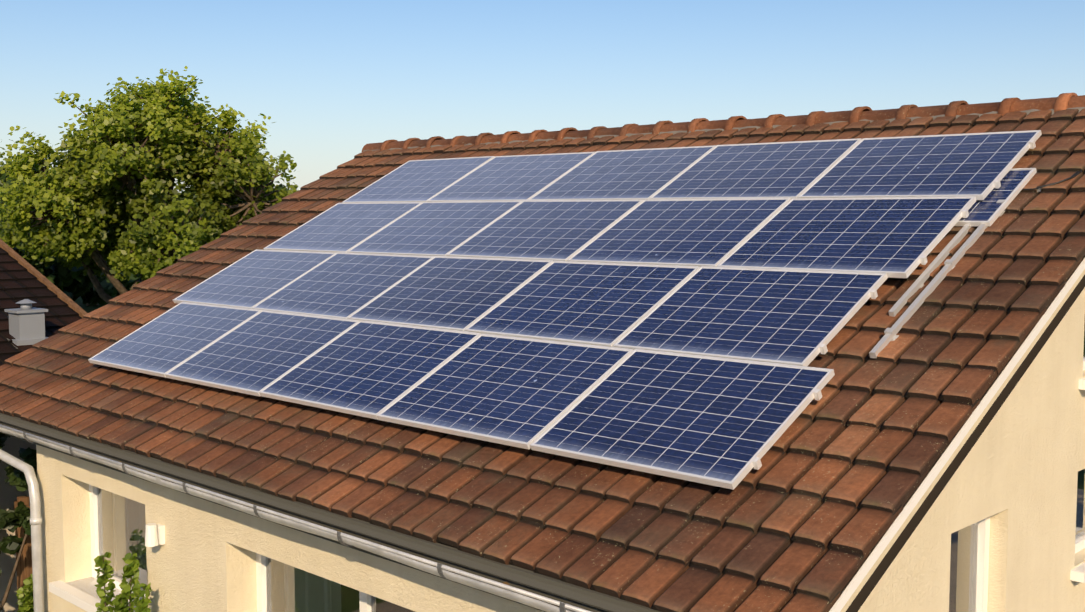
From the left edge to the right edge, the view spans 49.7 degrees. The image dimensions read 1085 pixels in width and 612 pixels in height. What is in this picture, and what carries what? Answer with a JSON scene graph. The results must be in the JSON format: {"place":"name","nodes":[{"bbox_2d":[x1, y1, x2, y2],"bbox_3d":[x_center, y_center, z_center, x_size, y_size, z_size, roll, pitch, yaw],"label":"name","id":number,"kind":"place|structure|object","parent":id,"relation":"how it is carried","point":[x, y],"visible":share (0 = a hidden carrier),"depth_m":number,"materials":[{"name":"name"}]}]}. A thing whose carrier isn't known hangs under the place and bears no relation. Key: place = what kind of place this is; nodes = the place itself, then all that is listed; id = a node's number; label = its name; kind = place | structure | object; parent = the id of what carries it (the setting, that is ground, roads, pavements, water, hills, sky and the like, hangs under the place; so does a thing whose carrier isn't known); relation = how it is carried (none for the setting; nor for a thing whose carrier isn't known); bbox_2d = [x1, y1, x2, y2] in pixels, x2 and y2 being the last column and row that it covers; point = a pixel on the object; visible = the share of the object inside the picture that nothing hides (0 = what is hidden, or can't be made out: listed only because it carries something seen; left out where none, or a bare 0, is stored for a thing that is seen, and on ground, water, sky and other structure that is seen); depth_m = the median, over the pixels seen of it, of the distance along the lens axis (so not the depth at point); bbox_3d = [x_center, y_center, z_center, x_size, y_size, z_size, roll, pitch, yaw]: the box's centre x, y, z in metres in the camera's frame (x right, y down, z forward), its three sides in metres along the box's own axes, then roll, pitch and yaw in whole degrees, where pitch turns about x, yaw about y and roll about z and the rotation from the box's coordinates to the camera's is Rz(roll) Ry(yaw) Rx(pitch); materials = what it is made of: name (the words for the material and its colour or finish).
{"place":"outdoors","nodes":[
{"label":"outdoors","id":0,"kind":"place"},
{"bbox_2d":[0,239,86,611],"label":"neighbouring house","id":1,"kind":"structure","parent":0,"point":[21,278],"depth_m":13.74,"materials":[{"name":"brown tile"}]},
{"bbox_2d":[5,299,48,348],"bbox_3d":[-5.723,0.194,13.005,0.380,0.540,0.380,4,6,44],"label":"neighbour chimney","id":2,"kind":"object","parent":1,"relation":"on","point":[26,323],"visible":0.92,"depth_m":12.90,"materials":[{"name":"grey concrete"}]},
{"bbox_2d":[74,281,140,312],"bbox_3d":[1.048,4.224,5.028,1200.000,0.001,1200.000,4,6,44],"label":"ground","id":3,"kind":"structure","parent":0,"point":[87,309],"depth_m":57.66,"materials":[{"name":"green plant"}]},
{"bbox_2d":[0,433,37,611],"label":"hedge bush","id":4,"kind":"object","parent":3,"relation":"on","point":[13,520],"depth_m":11.55,"materials":[{"name":"green plant"}]},
{"bbox_2d":[0,449,43,611],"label":"downpipe","id":5,"kind":"object","parent":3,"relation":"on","point":[35,520],"visible":1,"depth_m":10.24,"materials":[{"name":"metal"}]},
{"bbox_2d":[14,495,31,609],"bbox_3d":[-4.811,2.875,11.756,2.000,1.620,0.123,4,6,44],"label":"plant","id":6,"kind":"object","parent":3,"relation":"on","point":[24,569],"visible":0.15,"depth_m":12.26,"materials":[{"name":"brown plant"}]},
{"bbox_2d":[16,574,33,611],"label":"shrub","id":7,"kind":"object","parent":3,"relation":"on","point":[27,605],"depth_m":11.10,"materials":[{"name":"green plant"}]},
{"bbox_2d":[23,252,73,286],"bbox_3d":[-17.146,-1.008,35.975,7.536,5.711,7.203,4,6,44],"label":"tree","id":8,"kind":"object","parent":3,"relation":"on","point":[65,283],"depth_m":34.53,"materials":[{"name":"green plant"}]},
{"bbox_2d":[0,162,112,298],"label":"tree","id":9,"kind":"object","parent":3,"relation":"on","point":[75,287],"visible":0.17,"depth_m":32.62,"materials":[{"name":"green plant"}]},
{"bbox_2d":[19,170,131,298],"bbox_3d":[-16.073,-1.455,37.449,6.736,6.309,7.142,4,6,44],"label":"tree","id":10,"kind":"object","parent":3,"relation":"on","point":[79,278],"depth_m":35.75,"materials":[{"name":"green plant"}]},
{"bbox_2d":[72,220,137,305],"bbox_3d":[-17.535,-1.391,40.418,7.725,5.789,7.510,4,6,44],"label":"tree","id":11,"kind":"object","parent":3,"relation":"on","point":[92,297],"depth_m":38.69,"materials":[{"name":"green plant"}]},
{"bbox_2d":[80,278,141,296],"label":"tree","id":12,"kind":"object","parent":3,"relation":"on","point":[127,288],"depth_m":47.42,"materials":[{"name":"green plant"}]},
{"bbox_2d":[94,552,151,611],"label":"shrub","id":13,"kind":"object","parent":3,"relation":"on","point":[131,568],"depth_m":8.78,"materials":[{"name":"green plant"}]},
{"bbox_2d":[117,228,140,287],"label":"tree","id":14,"kind":"object","parent":3,"relation":"on","point":[135,281],"depth_m":44.69,"materials":[{"name":"green plant"}]},
{"bbox_2d":[173,190,197,203],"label":"tree","id":15,"kind":"object","parent":3,"relation":"on","point":[194,196],"depth_m":84.53,"materials":[{"name":"green plant"}]},
{"bbox_2d":[189,183,288,250],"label":"tree","id":16,"kind":"object","parent":3,"relation":"on","point":[281,186],"depth_m":66.84,"materials":[{"name":"green plant"}]},
{"bbox_2d":[36,269,1084,611],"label":"house walls","id":17,"kind":"structure","parent":3,"relation":"on","point":[1000,527],"depth_m":7.03,"materials":[{"name":"paint"}]},
{"bbox_2d":[145,523,164,546],"bbox_3d":[-2.924,1.716,8.810,0.100,0.160,0.135,4,6,44],"label":"wall lamp","id":18,"kind":"object","parent":17,"relation":"attached to","point":[154,534],"visible":1,"depth_m":8.78,"materials":[{"name":"white plastic"}]},
{"bbox_2d":[15,194,1084,611],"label":"roof deck","id":19,"kind":"structure","parent":17,"relation":"on","point":[945,478],"depth_m":5.86,"materials":[{"name":"brown"}]},
{"bbox_2d":[0,413,659,611],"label":"eave fascia","id":20,"kind":"structure","parent":19,"relation":"attached to","point":[552,588],"depth_m":6.79,"materials":[{"name":"grey"}]},
{"bbox_2d":[0,424,590,611],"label":"gutter","id":21,"kind":"object","parent":20,"relation":"attached to","point":[542,603],"depth_m":6.82,"materials":[{"name":"grey metal"}]},
{"bbox_2d":[0,108,1084,611],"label":"roof tiles","id":22,"kind":"object","parent":19,"relation":"on","point":[850,458],"visible":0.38,"depth_m":6.73,"materials":[{"name":"brown tile"}]},
{"bbox_2d":[363,107,1084,151],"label":"ridge mortar","id":23,"kind":"object","parent":22,"relation":"on","point":[890,120],"visible":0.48,"depth_m":10.89,"materials":[{"name":"concrete"}]},
{"bbox_2d":[750,140,1040,469],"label":"mounting rails","id":24,"kind":"object","parent":22,"relation":"on","point":[908,313],"visible":0.17,"depth_m":7.03,"materials":[{"name":"silver metal"}]},
{"bbox_2d":[88,130,1041,489],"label":"solar panels","id":25,"kind":"object","parent":24,"relation":"on","point":[678,312],"visible":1,"depth_m":8.45,"materials":[{"name":"blue glass"}]},
{"bbox_2d":[954,168,1036,225],"bbox_3d":[2.838,-0.738,7.922,0.700,0.389,0.729,4,6,44],"label":"solar panel","id":26,"kind":"object","parent":24,"relation":"on","point":[988,210],"visible":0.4,"depth_m":7.70,"materials":[{"name":"blue glass"}]},
{"bbox_2d":[1022,170,1081,189],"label":"solar cables","id":27,"kind":"object","parent":22,"relation":"on","point":[1071,177],"visible":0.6,"depth_m":7.72,"materials":[{"name":"black plastic"}]},
{"bbox_2d":[362,93,1084,151],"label":"ridge tiles","id":28,"kind":"object","parent":19,"relation":"on","point":[1062,101],"visible":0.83,"depth_m":10.60,"materials":[{"name":"brown tile"}]},
{"bbox_2d":[829,258,1084,611],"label":"verge trim","id":29,"kind":"structure","parent":17,"relation":"attached to","point":[868,564],"depth_m":5.71,"materials":[{"name":"white paint"}]},
{"bbox_2d":[0,66,298,303],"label":"tree","id":30,"kind":"object","parent":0,"point":[91,184],"depth_m":28.32,"materials":[{"name":"green plant"}]},
{"bbox_2d":[0,0,1084,192],"label":"sky","id":31,"kind":"structure","parent":0,"point":[334,78],"materials":[{"name":"blue"}]}
]}

